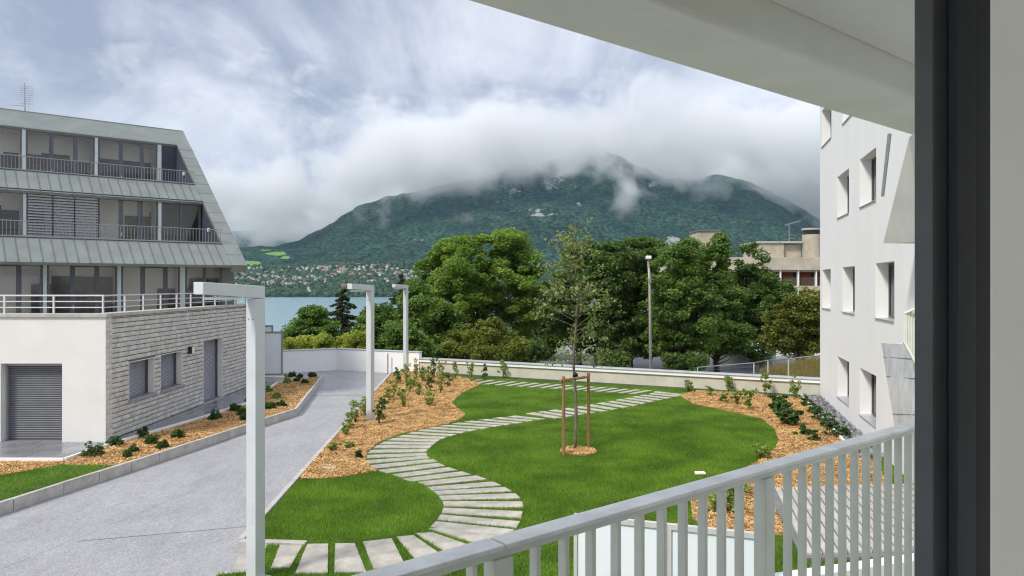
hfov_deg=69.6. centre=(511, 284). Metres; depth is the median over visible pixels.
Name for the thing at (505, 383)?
paving slab
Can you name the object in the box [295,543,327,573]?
paving slab
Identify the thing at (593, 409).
paving slab
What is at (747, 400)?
garden plant
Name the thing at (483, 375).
garden plant
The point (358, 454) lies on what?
garden plant
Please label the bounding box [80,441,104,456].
shrub
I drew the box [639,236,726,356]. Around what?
leafy tree
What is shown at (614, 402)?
paving slab
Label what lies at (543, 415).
paving slab
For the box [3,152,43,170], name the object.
door
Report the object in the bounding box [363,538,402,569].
paving slab
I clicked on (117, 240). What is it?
apartment building
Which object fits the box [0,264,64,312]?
door
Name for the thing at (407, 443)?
paving slab
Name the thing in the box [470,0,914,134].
balcony ceiling
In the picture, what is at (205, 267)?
window
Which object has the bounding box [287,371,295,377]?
shrub
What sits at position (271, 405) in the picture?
shrub
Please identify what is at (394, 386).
garden plant
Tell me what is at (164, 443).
shrub
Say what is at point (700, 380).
garden wall
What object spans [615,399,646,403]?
paving slab
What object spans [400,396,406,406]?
garden plant
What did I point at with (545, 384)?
paving slab
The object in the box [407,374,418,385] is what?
garden plant
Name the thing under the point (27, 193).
shutter
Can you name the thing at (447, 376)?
garden plant
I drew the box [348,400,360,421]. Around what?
garden plant
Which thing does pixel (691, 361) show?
bush
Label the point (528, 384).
paving slab
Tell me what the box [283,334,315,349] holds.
bush
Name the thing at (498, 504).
paving slab
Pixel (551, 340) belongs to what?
leafy tree
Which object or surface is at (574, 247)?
young tree
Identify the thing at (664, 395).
paving slab
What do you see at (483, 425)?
paving slab
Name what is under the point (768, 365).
fence
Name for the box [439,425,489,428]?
paving slab
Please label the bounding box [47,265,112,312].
window
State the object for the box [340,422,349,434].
garden plant
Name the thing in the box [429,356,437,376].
garden plant
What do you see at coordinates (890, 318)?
window
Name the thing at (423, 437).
paving slab
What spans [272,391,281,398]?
shrub
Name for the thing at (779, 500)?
paved terrace
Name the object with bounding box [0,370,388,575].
road
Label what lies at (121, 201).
door
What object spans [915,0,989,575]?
window frame
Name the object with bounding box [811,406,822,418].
garden plant
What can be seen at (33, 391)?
garage door
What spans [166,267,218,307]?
window
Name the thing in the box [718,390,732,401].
garden plant
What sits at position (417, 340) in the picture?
leafy tree
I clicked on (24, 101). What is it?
roof aerial
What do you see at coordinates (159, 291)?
window
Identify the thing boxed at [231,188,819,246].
mountain
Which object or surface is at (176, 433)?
shrub
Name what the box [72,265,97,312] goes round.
door
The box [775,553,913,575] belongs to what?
terrace wall
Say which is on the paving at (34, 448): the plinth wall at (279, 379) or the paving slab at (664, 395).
the plinth wall at (279, 379)
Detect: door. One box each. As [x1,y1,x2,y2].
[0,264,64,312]
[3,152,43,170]
[6,364,61,439]
[51,133,129,177]
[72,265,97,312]
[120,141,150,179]
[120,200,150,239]
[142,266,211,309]
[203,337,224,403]
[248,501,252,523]
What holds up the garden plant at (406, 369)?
on the mulch ground at (306, 475)
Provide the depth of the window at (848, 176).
26.18 m
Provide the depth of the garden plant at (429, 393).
27.82 m
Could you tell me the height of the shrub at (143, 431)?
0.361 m
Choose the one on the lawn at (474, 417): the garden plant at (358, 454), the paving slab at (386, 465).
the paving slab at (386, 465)
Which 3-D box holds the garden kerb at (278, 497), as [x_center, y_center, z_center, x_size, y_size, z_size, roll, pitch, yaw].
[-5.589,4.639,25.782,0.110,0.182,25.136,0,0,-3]
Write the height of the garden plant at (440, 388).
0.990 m
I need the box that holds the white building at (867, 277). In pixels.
[820,107,914,482]
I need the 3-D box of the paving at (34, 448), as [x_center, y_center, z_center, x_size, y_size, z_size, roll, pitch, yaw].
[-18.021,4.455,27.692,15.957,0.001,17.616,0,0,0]
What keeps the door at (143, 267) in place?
in the apartment building at (117, 240)
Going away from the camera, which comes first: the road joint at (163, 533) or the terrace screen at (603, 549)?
the terrace screen at (603, 549)
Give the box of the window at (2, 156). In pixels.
[1,155,17,167]
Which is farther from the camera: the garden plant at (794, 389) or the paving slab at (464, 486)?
the garden plant at (794, 389)
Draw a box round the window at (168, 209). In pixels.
[162,202,180,240]
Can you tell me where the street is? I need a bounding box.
[471,343,819,373]
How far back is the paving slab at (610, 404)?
27.87 m
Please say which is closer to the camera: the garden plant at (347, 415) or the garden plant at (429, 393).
the garden plant at (347, 415)
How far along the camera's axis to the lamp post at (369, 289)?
24.91 m
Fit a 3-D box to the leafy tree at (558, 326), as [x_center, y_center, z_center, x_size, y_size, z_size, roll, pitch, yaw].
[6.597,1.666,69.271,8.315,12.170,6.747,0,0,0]
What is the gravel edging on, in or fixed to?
on the mulch ground at (788, 437)
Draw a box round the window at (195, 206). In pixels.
[194,205,201,241]
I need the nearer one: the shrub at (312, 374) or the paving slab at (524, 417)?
the paving slab at (524, 417)
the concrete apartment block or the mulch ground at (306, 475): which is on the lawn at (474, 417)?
the mulch ground at (306, 475)
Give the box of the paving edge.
[0,382,277,461]
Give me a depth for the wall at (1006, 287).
0.82 m
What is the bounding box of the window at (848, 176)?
[836,176,848,218]
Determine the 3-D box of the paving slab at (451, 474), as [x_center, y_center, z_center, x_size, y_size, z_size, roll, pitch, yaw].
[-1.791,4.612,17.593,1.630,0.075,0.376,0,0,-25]
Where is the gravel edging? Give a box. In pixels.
[801,394,844,439]
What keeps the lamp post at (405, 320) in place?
on the mulch ground at (306, 475)
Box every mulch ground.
[301,373,478,478]
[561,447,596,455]
[681,391,883,535]
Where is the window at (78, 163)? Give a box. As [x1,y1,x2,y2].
[26,130,88,173]
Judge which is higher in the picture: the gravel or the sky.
the sky
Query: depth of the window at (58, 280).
27.47 m
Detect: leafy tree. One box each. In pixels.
[279,304,343,347]
[350,302,398,349]
[377,320,437,357]
[386,276,462,347]
[412,227,551,357]
[438,316,532,361]
[526,281,569,359]
[544,238,615,364]
[579,236,668,367]
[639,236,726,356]
[693,232,757,371]
[733,242,798,367]
[756,286,819,360]
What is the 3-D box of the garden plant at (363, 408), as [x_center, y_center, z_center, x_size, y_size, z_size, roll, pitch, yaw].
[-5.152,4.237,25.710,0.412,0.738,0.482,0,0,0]
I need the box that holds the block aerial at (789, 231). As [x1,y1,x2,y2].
[785,220,800,240]
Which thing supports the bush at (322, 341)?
on the ground
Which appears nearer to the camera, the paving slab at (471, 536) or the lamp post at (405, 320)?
the paving slab at (471, 536)
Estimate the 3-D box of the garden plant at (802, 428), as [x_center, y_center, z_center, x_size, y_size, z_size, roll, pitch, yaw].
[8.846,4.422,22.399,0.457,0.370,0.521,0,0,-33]
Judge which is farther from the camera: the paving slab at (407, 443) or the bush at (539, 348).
the bush at (539, 348)
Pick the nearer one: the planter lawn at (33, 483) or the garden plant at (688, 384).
the planter lawn at (33, 483)
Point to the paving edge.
(73, 456)
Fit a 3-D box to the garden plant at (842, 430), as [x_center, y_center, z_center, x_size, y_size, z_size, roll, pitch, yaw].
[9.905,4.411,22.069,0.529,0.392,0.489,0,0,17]
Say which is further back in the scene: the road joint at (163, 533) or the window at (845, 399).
the window at (845, 399)
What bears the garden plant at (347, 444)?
on the mulch ground at (306, 475)
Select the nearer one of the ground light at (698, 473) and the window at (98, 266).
the ground light at (698, 473)
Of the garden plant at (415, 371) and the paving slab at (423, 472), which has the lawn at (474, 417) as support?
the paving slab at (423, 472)
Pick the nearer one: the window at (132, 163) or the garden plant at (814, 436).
the garden plant at (814, 436)
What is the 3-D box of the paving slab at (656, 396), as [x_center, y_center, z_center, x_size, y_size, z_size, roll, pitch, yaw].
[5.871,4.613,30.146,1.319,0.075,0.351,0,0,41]
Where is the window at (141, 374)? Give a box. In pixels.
[128,357,157,401]
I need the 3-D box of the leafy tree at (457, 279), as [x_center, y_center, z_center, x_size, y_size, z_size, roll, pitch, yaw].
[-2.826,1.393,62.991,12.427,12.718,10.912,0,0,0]
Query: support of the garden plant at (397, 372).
on the mulch ground at (306, 475)
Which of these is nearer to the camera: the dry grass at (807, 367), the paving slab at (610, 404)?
the paving slab at (610, 404)
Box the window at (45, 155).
[0,127,69,172]
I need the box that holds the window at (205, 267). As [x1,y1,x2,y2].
[194,267,221,305]
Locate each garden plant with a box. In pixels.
[327,442,341,450]
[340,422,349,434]
[343,440,355,447]
[344,411,354,428]
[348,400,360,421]
[354,450,363,457]
[359,395,365,415]
[372,403,385,422]
[378,394,389,407]
[384,388,393,399]
[385,379,399,394]
[393,367,403,381]
[396,388,408,399]
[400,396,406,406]
[401,363,410,380]
[405,378,413,390]
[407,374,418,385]
[413,358,420,375]
[415,382,421,394]
[419,366,426,381]
[420,389,434,405]
[423,366,431,383]
[424,376,434,389]
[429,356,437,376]
[435,370,444,391]
[436,360,446,379]
[444,372,453,385]
[451,361,459,377]
[466,362,473,380]
[481,363,487,378]
[497,360,507,377]
[684,380,693,391]
[705,386,715,395]
[708,493,726,511]
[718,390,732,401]
[723,375,733,390]
[726,488,744,510]
[731,390,745,403]
[742,388,758,408]
[744,483,752,491]
[751,443,771,457]
[759,372,772,395]
[767,392,788,408]
[772,399,792,413]
[774,407,804,424]
[788,373,800,397]
[792,424,809,434]
[799,395,812,404]
[803,402,822,413]
[804,428,820,439]
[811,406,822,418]
[816,412,835,426]
[821,419,840,435]
[833,426,850,436]
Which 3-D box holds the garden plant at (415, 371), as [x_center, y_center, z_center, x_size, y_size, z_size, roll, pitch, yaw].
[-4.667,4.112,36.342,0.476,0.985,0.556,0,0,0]
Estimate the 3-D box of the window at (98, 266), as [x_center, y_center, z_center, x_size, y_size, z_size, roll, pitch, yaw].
[-15.227,0.560,27.699,0.640,2.639,0.070,0,0,-39]
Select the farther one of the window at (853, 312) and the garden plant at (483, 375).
the garden plant at (483, 375)
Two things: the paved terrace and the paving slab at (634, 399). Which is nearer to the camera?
the paved terrace
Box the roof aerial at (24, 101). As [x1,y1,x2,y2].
[9,83,33,110]
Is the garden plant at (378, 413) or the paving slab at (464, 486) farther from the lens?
the garden plant at (378, 413)
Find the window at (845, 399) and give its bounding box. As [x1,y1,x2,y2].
[836,361,848,405]
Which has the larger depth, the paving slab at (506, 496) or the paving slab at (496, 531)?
the paving slab at (506, 496)
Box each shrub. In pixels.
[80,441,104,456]
[105,435,123,445]
[122,449,132,457]
[128,443,139,451]
[135,426,148,437]
[141,434,159,444]
[155,439,169,448]
[170,429,185,438]
[207,409,222,420]
[229,403,241,411]
[236,407,245,415]
[239,411,245,420]
[265,385,273,391]
[265,401,276,408]
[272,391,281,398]
[276,399,286,406]
[283,373,292,382]
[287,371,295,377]
[301,379,308,383]
[307,372,316,376]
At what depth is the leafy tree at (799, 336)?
51.01 m
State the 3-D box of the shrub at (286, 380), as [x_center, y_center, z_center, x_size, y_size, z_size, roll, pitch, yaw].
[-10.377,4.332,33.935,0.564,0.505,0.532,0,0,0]
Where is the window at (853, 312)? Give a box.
[841,267,854,314]
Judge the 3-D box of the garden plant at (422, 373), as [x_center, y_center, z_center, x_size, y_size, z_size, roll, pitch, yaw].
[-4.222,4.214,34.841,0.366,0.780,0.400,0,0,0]
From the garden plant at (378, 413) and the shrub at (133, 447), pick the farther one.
the garden plant at (378, 413)
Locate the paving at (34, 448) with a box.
[0,375,287,457]
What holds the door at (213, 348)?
in the apartment building at (117, 240)
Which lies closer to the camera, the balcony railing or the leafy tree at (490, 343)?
the balcony railing
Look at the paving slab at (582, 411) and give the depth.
26.74 m
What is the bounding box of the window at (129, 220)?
[98,198,150,239]
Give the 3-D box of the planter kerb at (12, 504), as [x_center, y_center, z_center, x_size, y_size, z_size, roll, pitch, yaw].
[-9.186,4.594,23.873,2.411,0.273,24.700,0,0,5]
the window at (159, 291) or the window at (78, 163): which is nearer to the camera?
the window at (159, 291)
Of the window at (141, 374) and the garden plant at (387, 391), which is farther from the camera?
the garden plant at (387, 391)
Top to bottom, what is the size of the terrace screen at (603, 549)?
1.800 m
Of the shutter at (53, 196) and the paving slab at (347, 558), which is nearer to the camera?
the paving slab at (347, 558)
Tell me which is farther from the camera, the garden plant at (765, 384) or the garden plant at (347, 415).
the garden plant at (765, 384)
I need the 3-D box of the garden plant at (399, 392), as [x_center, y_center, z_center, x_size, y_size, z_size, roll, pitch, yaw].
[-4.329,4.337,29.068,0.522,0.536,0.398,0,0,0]
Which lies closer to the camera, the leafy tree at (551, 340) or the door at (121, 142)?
the door at (121, 142)
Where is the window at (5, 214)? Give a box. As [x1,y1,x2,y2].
[0,210,43,234]
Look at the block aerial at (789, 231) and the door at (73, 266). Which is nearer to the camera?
the door at (73, 266)
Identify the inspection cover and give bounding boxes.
[323,466,336,469]
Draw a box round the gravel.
[802,393,883,457]
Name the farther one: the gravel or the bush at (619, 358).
the bush at (619, 358)
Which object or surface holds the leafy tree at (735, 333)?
on the ground
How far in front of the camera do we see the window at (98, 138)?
33.48 m
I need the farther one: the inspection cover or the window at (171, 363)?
the window at (171, 363)
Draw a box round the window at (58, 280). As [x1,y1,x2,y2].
[20,265,83,312]
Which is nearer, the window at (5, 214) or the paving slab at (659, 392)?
the window at (5, 214)
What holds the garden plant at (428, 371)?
on the mulch ground at (306, 475)
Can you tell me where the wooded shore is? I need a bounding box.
[234,260,489,296]
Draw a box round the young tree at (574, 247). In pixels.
[530,216,626,448]
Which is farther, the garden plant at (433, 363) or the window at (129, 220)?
the garden plant at (433, 363)
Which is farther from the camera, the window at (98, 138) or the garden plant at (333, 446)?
the window at (98, 138)
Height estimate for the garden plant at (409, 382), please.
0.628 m
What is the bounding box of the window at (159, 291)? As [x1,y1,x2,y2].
[121,266,197,310]
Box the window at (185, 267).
[185,267,204,306]
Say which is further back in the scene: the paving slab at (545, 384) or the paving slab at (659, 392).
the paving slab at (545, 384)
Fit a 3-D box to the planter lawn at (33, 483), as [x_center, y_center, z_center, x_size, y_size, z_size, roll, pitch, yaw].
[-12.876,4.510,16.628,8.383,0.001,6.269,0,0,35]
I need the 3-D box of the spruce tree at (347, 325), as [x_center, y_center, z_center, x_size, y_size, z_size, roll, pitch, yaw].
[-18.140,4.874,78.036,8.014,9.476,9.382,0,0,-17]
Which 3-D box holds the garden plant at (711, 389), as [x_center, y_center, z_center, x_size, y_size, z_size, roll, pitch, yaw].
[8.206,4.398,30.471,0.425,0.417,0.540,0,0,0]
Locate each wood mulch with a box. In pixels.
[0,376,318,474]
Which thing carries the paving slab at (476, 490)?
on the lawn at (474, 417)
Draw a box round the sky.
[0,0,819,232]
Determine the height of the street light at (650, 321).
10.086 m
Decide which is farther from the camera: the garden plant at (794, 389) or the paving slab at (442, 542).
the garden plant at (794, 389)
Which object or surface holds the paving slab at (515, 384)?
on the lawn at (474, 417)
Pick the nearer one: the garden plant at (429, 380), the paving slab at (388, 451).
the paving slab at (388, 451)
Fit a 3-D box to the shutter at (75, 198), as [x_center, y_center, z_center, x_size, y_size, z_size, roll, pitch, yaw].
[-17.130,-2.309,29.617,0.832,2.579,0.190,0,0,-39]
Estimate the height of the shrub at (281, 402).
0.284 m
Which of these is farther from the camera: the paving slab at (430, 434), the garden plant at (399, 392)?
the garden plant at (399, 392)
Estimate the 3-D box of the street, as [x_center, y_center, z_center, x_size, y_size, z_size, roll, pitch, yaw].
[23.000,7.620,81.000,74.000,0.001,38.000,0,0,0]
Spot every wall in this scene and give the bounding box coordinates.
[265,376,284,382]
[283,348,422,372]
[418,357,819,395]
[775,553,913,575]
[990,0,1023,575]
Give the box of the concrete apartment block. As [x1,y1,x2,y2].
[659,228,819,365]
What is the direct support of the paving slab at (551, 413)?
on the lawn at (474, 417)
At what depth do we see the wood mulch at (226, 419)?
22.29 m
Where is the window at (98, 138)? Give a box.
[98,138,119,176]
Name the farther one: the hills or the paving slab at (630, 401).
the hills
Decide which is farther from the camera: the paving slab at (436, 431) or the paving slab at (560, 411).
the paving slab at (560, 411)
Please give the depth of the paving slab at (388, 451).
20.19 m
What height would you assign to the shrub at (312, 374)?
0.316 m
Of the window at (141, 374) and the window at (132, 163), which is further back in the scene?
the window at (132, 163)
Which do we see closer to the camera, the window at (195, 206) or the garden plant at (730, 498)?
the garden plant at (730, 498)
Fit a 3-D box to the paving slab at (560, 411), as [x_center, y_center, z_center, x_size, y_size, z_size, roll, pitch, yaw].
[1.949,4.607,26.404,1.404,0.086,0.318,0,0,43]
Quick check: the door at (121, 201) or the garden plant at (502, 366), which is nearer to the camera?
the door at (121, 201)
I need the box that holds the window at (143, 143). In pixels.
[133,143,156,179]
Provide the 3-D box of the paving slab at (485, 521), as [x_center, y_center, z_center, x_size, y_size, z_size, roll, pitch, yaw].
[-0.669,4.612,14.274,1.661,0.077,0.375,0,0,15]
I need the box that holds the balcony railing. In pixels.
[352,421,914,575]
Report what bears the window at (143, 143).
in the apartment building at (117, 240)
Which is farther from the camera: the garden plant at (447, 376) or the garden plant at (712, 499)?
the garden plant at (447, 376)
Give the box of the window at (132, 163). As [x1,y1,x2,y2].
[76,136,150,178]
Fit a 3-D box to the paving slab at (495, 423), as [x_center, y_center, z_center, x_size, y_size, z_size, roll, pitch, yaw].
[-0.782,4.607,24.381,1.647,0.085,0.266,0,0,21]
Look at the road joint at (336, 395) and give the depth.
31.42 m
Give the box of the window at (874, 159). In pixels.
[859,156,875,207]
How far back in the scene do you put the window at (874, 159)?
22.35 m
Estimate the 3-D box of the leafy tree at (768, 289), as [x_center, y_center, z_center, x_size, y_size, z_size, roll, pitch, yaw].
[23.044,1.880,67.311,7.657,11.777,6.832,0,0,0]
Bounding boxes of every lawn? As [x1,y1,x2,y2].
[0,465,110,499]
[221,375,912,575]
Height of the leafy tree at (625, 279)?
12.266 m
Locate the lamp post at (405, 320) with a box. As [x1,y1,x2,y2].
[392,284,407,368]
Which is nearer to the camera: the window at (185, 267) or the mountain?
the window at (185, 267)
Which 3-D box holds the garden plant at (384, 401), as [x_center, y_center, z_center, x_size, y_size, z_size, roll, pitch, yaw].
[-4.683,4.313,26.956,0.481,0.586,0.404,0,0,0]
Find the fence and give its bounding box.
[697,355,819,375]
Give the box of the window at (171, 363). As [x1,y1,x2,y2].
[160,351,184,391]
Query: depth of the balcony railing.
2.33 m
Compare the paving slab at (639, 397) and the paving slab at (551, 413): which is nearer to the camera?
the paving slab at (551, 413)
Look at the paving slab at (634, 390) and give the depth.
31.55 m
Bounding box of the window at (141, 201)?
[141,201,157,239]
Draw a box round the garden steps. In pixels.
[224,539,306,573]
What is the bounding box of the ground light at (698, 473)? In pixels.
[694,471,705,475]
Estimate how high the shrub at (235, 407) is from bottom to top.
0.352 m
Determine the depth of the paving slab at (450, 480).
17.16 m
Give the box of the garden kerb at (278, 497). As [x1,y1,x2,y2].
[238,372,391,540]
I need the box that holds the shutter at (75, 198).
[74,197,97,237]
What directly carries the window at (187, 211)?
in the apartment building at (117, 240)
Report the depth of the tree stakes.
20.15 m
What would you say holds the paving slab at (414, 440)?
on the lawn at (474, 417)
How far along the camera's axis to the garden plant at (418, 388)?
30.36 m
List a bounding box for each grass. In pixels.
[759,354,819,376]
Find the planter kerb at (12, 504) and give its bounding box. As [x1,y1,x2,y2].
[0,375,322,515]
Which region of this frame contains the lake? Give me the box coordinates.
[234,297,647,332]
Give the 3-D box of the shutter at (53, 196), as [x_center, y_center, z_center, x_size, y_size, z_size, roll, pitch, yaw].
[-17.740,-2.309,29.116,0.739,2.579,0.190,0,0,-39]
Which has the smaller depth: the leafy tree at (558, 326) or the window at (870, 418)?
the window at (870, 418)
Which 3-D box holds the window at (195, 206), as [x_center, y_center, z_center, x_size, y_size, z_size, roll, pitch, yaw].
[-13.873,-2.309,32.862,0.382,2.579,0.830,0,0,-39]
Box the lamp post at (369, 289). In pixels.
[347,284,375,420]
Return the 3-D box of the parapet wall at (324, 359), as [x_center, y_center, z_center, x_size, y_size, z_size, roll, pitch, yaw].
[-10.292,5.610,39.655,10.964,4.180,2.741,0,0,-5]
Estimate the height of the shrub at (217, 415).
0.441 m
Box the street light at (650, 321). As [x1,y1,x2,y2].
[646,256,651,368]
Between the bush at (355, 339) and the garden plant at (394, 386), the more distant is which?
the bush at (355, 339)
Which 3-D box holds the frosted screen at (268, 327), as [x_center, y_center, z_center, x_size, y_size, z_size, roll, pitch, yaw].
[-12.596,3.316,37.010,1.162,2.569,0.080,0,0,0]
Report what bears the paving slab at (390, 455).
on the lawn at (474, 417)
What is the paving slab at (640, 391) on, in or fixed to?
on the lawn at (474, 417)
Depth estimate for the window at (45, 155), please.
33.28 m
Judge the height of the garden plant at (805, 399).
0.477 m
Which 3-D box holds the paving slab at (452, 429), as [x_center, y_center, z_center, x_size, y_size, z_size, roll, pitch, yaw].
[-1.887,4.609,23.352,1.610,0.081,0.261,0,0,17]
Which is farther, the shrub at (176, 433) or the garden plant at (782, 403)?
the garden plant at (782, 403)
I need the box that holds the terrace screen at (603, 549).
[574,513,753,575]
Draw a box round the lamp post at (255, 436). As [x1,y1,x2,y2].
[194,282,269,575]
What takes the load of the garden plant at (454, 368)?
on the mulch ground at (306, 475)
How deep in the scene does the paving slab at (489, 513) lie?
14.77 m
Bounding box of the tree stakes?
[559,372,589,455]
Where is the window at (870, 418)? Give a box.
[859,374,875,427]
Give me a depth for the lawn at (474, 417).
18.23 m
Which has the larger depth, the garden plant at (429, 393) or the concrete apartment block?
the concrete apartment block
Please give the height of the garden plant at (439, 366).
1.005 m
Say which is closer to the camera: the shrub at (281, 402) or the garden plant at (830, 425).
the garden plant at (830, 425)
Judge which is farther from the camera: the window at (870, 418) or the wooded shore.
the wooded shore
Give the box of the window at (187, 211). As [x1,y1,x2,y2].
[176,204,199,241]
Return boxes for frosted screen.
[265,325,272,330]
[265,331,282,374]
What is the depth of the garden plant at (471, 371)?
34.83 m
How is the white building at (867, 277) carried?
on the ground
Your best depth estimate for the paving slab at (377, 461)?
19.25 m
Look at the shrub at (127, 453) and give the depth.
19.28 m
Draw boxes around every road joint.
[83,526,245,540]
[312,395,361,395]
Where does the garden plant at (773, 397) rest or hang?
on the mulch ground at (788, 437)
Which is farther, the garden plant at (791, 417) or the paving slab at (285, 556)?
the garden plant at (791, 417)
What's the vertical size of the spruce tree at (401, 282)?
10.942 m
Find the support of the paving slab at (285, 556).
on the lawn at (474, 417)
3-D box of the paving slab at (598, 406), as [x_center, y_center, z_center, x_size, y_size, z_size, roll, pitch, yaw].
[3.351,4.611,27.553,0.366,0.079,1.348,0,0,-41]
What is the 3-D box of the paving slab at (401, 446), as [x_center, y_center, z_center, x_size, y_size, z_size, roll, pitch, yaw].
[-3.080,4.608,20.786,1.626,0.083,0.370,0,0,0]
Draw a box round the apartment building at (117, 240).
[0,108,246,441]
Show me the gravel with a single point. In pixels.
(822, 402)
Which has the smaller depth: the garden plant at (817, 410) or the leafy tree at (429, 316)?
the garden plant at (817, 410)
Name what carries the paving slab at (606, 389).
on the lawn at (474, 417)
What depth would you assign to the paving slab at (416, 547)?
12.85 m
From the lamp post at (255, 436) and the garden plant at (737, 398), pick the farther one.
the garden plant at (737, 398)
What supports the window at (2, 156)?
in the apartment building at (117, 240)
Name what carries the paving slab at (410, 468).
on the lawn at (474, 417)
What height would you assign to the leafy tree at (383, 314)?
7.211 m
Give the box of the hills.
[239,146,819,296]
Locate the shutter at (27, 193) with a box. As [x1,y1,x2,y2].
[27,193,51,235]
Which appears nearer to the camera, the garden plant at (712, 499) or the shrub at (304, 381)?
the garden plant at (712, 499)
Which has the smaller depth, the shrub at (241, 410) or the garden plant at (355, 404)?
the garden plant at (355, 404)
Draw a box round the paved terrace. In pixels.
[775,483,913,561]
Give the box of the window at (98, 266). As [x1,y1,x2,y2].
[98,266,116,312]
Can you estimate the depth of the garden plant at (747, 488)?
16.07 m
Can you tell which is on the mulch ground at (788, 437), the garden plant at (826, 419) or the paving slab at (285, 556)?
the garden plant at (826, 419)
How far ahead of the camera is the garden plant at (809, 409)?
26.21 m
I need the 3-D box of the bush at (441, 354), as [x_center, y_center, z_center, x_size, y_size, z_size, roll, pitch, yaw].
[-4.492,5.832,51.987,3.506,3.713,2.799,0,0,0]
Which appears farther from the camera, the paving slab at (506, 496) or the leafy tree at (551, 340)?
the leafy tree at (551, 340)
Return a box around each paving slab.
[271,545,301,568]
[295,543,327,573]
[334,543,365,572]
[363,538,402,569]
[367,453,426,458]
[367,456,428,463]
[368,449,427,453]
[370,459,437,468]
[374,445,431,448]
[379,442,435,444]
[379,463,443,473]
[389,438,440,442]
[393,467,456,477]
[396,435,444,439]
[397,535,436,557]
[404,471,470,481]
[407,432,456,436]
[417,532,464,549]
[418,429,466,433]
[418,475,485,485]
[427,427,476,431]
[427,481,500,491]
[429,528,495,542]
[430,521,512,535]
[435,487,511,495]
[437,514,519,528]
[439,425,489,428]
[439,493,519,500]
[442,508,522,518]
[443,501,522,508]
[453,423,501,427]
[465,421,512,425]
[478,419,523,423]
[492,417,531,421]
[495,381,514,385]
[505,382,528,385]
[508,415,544,419]
[516,383,539,386]
[526,412,561,418]
[528,383,550,387]
[538,384,561,387]
[540,411,572,416]
[549,409,581,414]
[565,408,595,413]
[578,406,606,411]
[585,404,616,409]
[597,388,617,391]
[597,402,628,407]
[608,401,635,405]
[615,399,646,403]
[618,389,638,393]
[625,398,654,402]
[629,390,652,393]
[633,396,661,400]
[639,395,670,398]
[650,393,679,396]
[653,391,681,395]
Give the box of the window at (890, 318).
[874,263,893,321]
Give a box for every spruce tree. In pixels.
[327,286,357,334]
[388,273,408,310]
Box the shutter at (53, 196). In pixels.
[52,195,73,236]
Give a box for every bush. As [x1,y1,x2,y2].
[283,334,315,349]
[309,330,348,348]
[341,330,374,348]
[433,342,470,359]
[507,338,547,362]
[592,349,631,367]
[660,350,709,370]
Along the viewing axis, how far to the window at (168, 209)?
32.35 m
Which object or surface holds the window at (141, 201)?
in the apartment building at (117, 240)
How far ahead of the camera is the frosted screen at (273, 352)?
33.50 m
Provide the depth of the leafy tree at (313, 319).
73.43 m
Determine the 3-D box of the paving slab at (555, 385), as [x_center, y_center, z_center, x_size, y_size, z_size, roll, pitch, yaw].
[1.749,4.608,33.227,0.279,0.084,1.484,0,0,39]
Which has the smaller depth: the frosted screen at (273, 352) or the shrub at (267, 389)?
the shrub at (267, 389)
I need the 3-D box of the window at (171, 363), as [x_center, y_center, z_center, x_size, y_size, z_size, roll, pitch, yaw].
[-11.659,2.908,24.950,0.430,1.215,1.680,0,0,0]
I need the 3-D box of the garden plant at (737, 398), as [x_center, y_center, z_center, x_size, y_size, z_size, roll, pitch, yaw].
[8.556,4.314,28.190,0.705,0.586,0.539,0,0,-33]
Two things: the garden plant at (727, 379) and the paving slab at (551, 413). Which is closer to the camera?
the paving slab at (551, 413)

